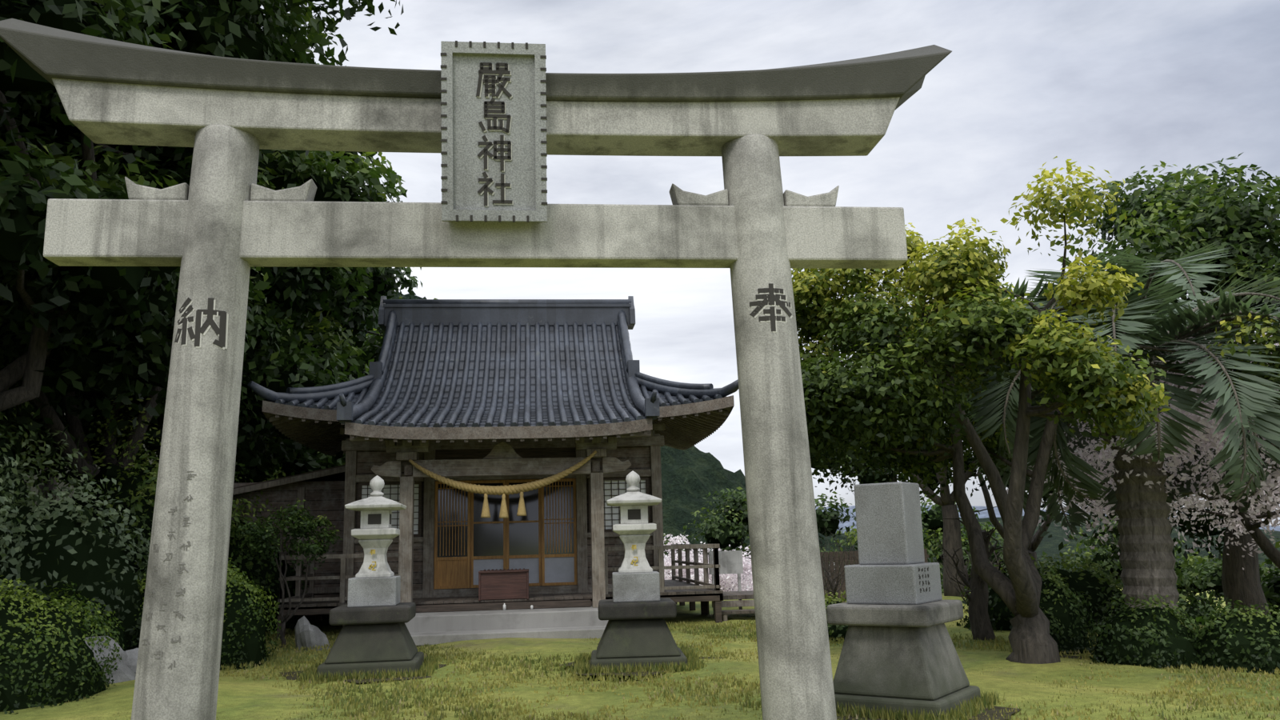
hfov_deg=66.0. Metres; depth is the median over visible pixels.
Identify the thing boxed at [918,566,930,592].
monument inscription
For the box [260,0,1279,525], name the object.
sky
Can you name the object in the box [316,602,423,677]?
lantern pedestal
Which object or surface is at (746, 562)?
cherry leaves
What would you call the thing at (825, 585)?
bare shrub
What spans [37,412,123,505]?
forest tree trunk
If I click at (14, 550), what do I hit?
shrub leaves
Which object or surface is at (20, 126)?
forest tree leaves
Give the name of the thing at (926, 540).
tree leaves
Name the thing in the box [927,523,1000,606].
bare shrub
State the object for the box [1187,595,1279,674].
hedge
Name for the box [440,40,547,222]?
torii plaque
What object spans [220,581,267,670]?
trim bush
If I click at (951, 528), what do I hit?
tree
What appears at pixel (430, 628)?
shrine steps
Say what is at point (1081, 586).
bush
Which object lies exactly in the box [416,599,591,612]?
wooden step
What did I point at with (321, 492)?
shrine annex
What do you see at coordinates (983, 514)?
hill range
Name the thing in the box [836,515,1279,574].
hill forest
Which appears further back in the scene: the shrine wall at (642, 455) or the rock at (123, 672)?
the shrine wall at (642, 455)
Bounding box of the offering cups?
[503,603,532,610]
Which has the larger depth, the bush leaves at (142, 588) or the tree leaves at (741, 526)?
the tree leaves at (741, 526)
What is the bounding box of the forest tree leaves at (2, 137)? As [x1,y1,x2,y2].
[0,105,51,158]
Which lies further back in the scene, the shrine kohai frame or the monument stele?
the shrine kohai frame
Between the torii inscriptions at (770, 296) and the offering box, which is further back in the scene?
the offering box
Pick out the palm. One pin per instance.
(1142, 322)
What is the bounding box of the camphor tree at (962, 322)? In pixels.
[791,156,1279,663]
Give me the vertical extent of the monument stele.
0.910 m
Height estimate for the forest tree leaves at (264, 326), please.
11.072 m
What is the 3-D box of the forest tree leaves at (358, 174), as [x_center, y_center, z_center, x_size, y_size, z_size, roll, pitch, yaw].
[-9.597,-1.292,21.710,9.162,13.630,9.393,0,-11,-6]
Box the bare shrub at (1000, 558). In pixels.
[988,532,1007,574]
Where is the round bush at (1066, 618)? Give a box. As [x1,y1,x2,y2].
[1008,564,1097,655]
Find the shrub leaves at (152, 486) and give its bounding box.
[102,433,283,605]
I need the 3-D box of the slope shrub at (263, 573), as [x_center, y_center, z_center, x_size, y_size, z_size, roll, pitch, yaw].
[-7.146,4.369,16.994,3.118,4.454,3.170,0,-11,-6]
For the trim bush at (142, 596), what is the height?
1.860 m
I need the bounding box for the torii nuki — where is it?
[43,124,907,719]
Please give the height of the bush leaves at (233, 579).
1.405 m
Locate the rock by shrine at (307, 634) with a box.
[294,616,331,651]
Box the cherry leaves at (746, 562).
[664,541,753,591]
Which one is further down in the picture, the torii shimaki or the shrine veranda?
the shrine veranda
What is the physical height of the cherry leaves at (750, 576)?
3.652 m
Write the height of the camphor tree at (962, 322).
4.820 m
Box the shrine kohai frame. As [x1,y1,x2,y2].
[349,429,650,607]
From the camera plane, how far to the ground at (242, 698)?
8.73 m
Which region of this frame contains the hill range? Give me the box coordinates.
[815,505,1279,532]
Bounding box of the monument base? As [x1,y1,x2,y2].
[826,599,980,719]
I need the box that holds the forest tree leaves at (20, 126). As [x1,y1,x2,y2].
[0,24,119,419]
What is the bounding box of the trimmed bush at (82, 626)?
[24,599,95,637]
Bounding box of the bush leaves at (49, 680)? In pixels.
[0,575,124,714]
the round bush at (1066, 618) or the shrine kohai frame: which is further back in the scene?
the shrine kohai frame
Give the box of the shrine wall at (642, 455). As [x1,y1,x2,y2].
[340,423,665,600]
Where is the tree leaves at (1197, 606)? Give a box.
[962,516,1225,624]
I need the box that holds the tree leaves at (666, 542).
[663,532,684,555]
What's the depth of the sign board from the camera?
17.41 m
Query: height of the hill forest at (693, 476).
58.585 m
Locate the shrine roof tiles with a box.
[247,296,738,427]
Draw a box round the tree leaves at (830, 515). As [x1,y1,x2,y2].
[814,491,943,593]
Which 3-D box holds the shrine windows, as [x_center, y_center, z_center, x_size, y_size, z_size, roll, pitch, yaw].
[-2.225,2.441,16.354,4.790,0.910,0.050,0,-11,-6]
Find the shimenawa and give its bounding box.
[408,450,596,518]
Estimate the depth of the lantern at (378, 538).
10.66 m
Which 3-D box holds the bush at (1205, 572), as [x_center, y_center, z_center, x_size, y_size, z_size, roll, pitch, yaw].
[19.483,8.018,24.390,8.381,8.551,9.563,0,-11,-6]
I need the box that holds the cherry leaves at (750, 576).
[731,562,844,591]
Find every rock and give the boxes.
[84,636,135,683]
[124,648,138,673]
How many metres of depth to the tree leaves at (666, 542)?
37.79 m
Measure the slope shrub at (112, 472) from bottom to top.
6.950 m
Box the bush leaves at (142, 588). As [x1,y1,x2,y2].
[126,571,147,647]
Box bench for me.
[707,590,755,620]
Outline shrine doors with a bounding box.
[433,478,577,588]
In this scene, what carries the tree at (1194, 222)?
on the ground at (242, 698)
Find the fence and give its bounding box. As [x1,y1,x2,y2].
[820,548,928,602]
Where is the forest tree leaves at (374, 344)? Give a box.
[141,267,436,483]
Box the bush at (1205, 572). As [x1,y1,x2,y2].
[1179,547,1279,620]
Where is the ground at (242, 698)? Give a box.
[0,414,1279,719]
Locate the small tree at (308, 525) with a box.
[232,498,342,647]
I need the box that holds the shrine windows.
[357,476,649,537]
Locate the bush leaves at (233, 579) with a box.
[220,554,280,669]
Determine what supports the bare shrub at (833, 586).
on the ground at (242, 698)
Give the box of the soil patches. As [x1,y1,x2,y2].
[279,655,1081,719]
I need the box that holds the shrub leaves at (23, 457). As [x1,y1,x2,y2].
[0,364,114,515]
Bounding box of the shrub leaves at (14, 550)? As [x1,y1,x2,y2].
[0,415,35,599]
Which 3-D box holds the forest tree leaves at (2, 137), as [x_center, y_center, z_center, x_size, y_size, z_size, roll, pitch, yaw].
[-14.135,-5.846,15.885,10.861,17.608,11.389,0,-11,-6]
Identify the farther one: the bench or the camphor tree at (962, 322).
the bench
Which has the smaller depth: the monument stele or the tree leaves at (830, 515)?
the monument stele
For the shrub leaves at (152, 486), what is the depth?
14.56 m
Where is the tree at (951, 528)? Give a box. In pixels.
[809,362,1084,596]
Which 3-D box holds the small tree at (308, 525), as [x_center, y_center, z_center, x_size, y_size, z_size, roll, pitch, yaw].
[-5.081,3.089,14.069,1.413,2.184,1.493,0,-11,-6]
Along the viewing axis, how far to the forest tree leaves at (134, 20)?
12.24 m
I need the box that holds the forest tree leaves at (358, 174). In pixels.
[20,8,416,491]
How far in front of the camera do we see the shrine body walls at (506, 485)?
16.47 m
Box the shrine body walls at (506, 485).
[434,479,567,589]
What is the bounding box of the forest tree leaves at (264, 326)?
[0,25,372,499]
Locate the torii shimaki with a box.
[52,77,899,155]
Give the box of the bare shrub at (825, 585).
[819,529,852,587]
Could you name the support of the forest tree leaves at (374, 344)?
on the ground at (242, 698)
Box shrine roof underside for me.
[261,395,734,455]
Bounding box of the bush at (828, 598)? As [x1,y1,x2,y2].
[824,591,848,643]
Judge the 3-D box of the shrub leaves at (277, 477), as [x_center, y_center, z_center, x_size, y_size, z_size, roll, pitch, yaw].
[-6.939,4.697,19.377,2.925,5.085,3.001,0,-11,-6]
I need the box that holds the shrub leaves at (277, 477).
[262,467,329,619]
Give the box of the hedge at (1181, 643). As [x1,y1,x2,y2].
[1085,592,1204,669]
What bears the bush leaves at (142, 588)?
on the ground at (242, 698)
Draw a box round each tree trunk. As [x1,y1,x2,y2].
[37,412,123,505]
[896,284,1060,567]
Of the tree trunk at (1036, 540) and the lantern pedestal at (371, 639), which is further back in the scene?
the tree trunk at (1036, 540)
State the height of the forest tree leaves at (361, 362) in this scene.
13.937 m
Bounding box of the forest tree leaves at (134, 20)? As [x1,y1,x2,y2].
[0,0,403,411]
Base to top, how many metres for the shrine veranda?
1.232 m
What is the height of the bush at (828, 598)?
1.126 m
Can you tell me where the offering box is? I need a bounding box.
[478,568,528,600]
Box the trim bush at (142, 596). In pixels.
[132,588,144,648]
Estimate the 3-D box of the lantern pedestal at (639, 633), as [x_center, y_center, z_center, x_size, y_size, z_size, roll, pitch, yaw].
[-0.034,2.953,10.619,1.000,0.700,1.000,-1,-10,-2]
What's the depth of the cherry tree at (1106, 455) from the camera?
11.89 m
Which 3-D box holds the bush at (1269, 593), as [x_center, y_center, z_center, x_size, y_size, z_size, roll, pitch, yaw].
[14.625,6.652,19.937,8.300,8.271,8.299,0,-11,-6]
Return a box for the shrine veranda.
[275,544,723,638]
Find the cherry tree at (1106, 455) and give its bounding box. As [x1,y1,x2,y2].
[1006,332,1279,572]
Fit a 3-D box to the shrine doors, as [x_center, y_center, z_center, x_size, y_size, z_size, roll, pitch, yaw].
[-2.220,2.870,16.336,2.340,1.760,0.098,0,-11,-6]
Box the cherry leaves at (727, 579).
[663,533,752,591]
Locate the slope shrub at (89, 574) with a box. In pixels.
[0,428,152,651]
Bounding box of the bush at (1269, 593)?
[1181,537,1279,625]
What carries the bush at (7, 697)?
on the ground at (242, 698)
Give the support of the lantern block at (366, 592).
on the lantern pedestal at (371, 639)
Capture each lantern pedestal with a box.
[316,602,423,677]
[590,597,687,668]
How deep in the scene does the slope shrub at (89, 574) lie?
11.82 m
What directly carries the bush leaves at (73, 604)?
on the ground at (242, 698)
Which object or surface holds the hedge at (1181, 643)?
on the ground at (242, 698)
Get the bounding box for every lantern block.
[347,576,400,607]
[612,571,659,602]
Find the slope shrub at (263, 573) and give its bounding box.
[229,490,315,631]
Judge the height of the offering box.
0.450 m
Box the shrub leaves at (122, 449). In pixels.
[33,428,246,505]
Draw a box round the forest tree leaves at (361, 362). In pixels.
[139,350,365,467]
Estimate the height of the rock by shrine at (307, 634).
0.587 m
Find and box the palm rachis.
[964,259,1279,531]
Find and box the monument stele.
[844,481,942,604]
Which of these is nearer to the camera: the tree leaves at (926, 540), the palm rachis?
the palm rachis
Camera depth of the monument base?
7.26 m
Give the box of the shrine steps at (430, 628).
[404,605,608,646]
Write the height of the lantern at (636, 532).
1.105 m
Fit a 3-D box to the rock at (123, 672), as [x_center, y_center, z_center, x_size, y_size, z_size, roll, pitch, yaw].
[-5.676,3.186,10.300,1.093,0.577,0.811,0,-11,-6]
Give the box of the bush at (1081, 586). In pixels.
[956,552,1125,631]
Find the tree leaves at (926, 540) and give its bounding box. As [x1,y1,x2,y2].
[830,494,1003,586]
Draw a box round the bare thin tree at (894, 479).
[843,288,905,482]
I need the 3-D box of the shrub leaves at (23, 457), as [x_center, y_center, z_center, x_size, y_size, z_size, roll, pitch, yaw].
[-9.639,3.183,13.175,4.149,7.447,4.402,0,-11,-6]
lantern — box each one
[344,475,406,578]
[606,471,661,573]
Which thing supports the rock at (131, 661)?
on the ground at (242, 698)
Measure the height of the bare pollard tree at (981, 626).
1.773 m
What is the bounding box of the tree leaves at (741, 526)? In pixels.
[682,486,751,591]
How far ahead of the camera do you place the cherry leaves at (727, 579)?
28.50 m
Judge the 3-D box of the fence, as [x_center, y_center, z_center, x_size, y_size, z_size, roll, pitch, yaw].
[4.178,4.387,19.969,3.822,1.000,0.069,1,-11,-15]
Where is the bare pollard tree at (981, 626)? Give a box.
[936,506,1003,640]
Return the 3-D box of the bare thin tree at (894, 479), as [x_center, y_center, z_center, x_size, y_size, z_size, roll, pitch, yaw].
[5.631,1.559,22.650,1.841,7.484,1.950,0,-11,-6]
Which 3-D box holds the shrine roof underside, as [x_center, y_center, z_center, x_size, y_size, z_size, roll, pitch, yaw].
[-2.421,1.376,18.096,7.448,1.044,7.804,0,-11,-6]
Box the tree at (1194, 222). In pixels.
[983,152,1279,615]
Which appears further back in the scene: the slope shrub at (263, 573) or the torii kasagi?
the slope shrub at (263, 573)
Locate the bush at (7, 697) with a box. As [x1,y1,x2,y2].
[0,600,106,711]
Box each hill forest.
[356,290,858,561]
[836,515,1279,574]
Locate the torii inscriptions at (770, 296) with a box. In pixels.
[142,283,792,669]
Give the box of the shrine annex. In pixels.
[231,464,345,615]
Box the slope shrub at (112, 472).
[34,394,253,543]
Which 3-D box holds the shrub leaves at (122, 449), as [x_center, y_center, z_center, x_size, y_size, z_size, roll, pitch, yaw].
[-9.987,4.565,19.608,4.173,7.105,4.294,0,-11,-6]
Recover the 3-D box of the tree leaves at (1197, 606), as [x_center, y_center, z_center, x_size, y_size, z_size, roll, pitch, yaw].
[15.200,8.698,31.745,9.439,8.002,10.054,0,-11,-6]
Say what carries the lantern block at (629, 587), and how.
on the lantern pedestal at (639, 633)
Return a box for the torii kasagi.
[0,18,951,109]
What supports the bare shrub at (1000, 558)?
on the ground at (242, 698)
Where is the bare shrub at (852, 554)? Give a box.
[848,524,858,564]
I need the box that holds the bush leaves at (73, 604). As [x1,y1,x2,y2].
[0,580,123,643]
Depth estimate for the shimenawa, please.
14.51 m
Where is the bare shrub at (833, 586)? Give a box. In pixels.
[820,528,858,601]
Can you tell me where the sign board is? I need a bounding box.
[708,550,743,614]
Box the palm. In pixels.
[938,238,1279,617]
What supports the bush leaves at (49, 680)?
on the ground at (242, 698)

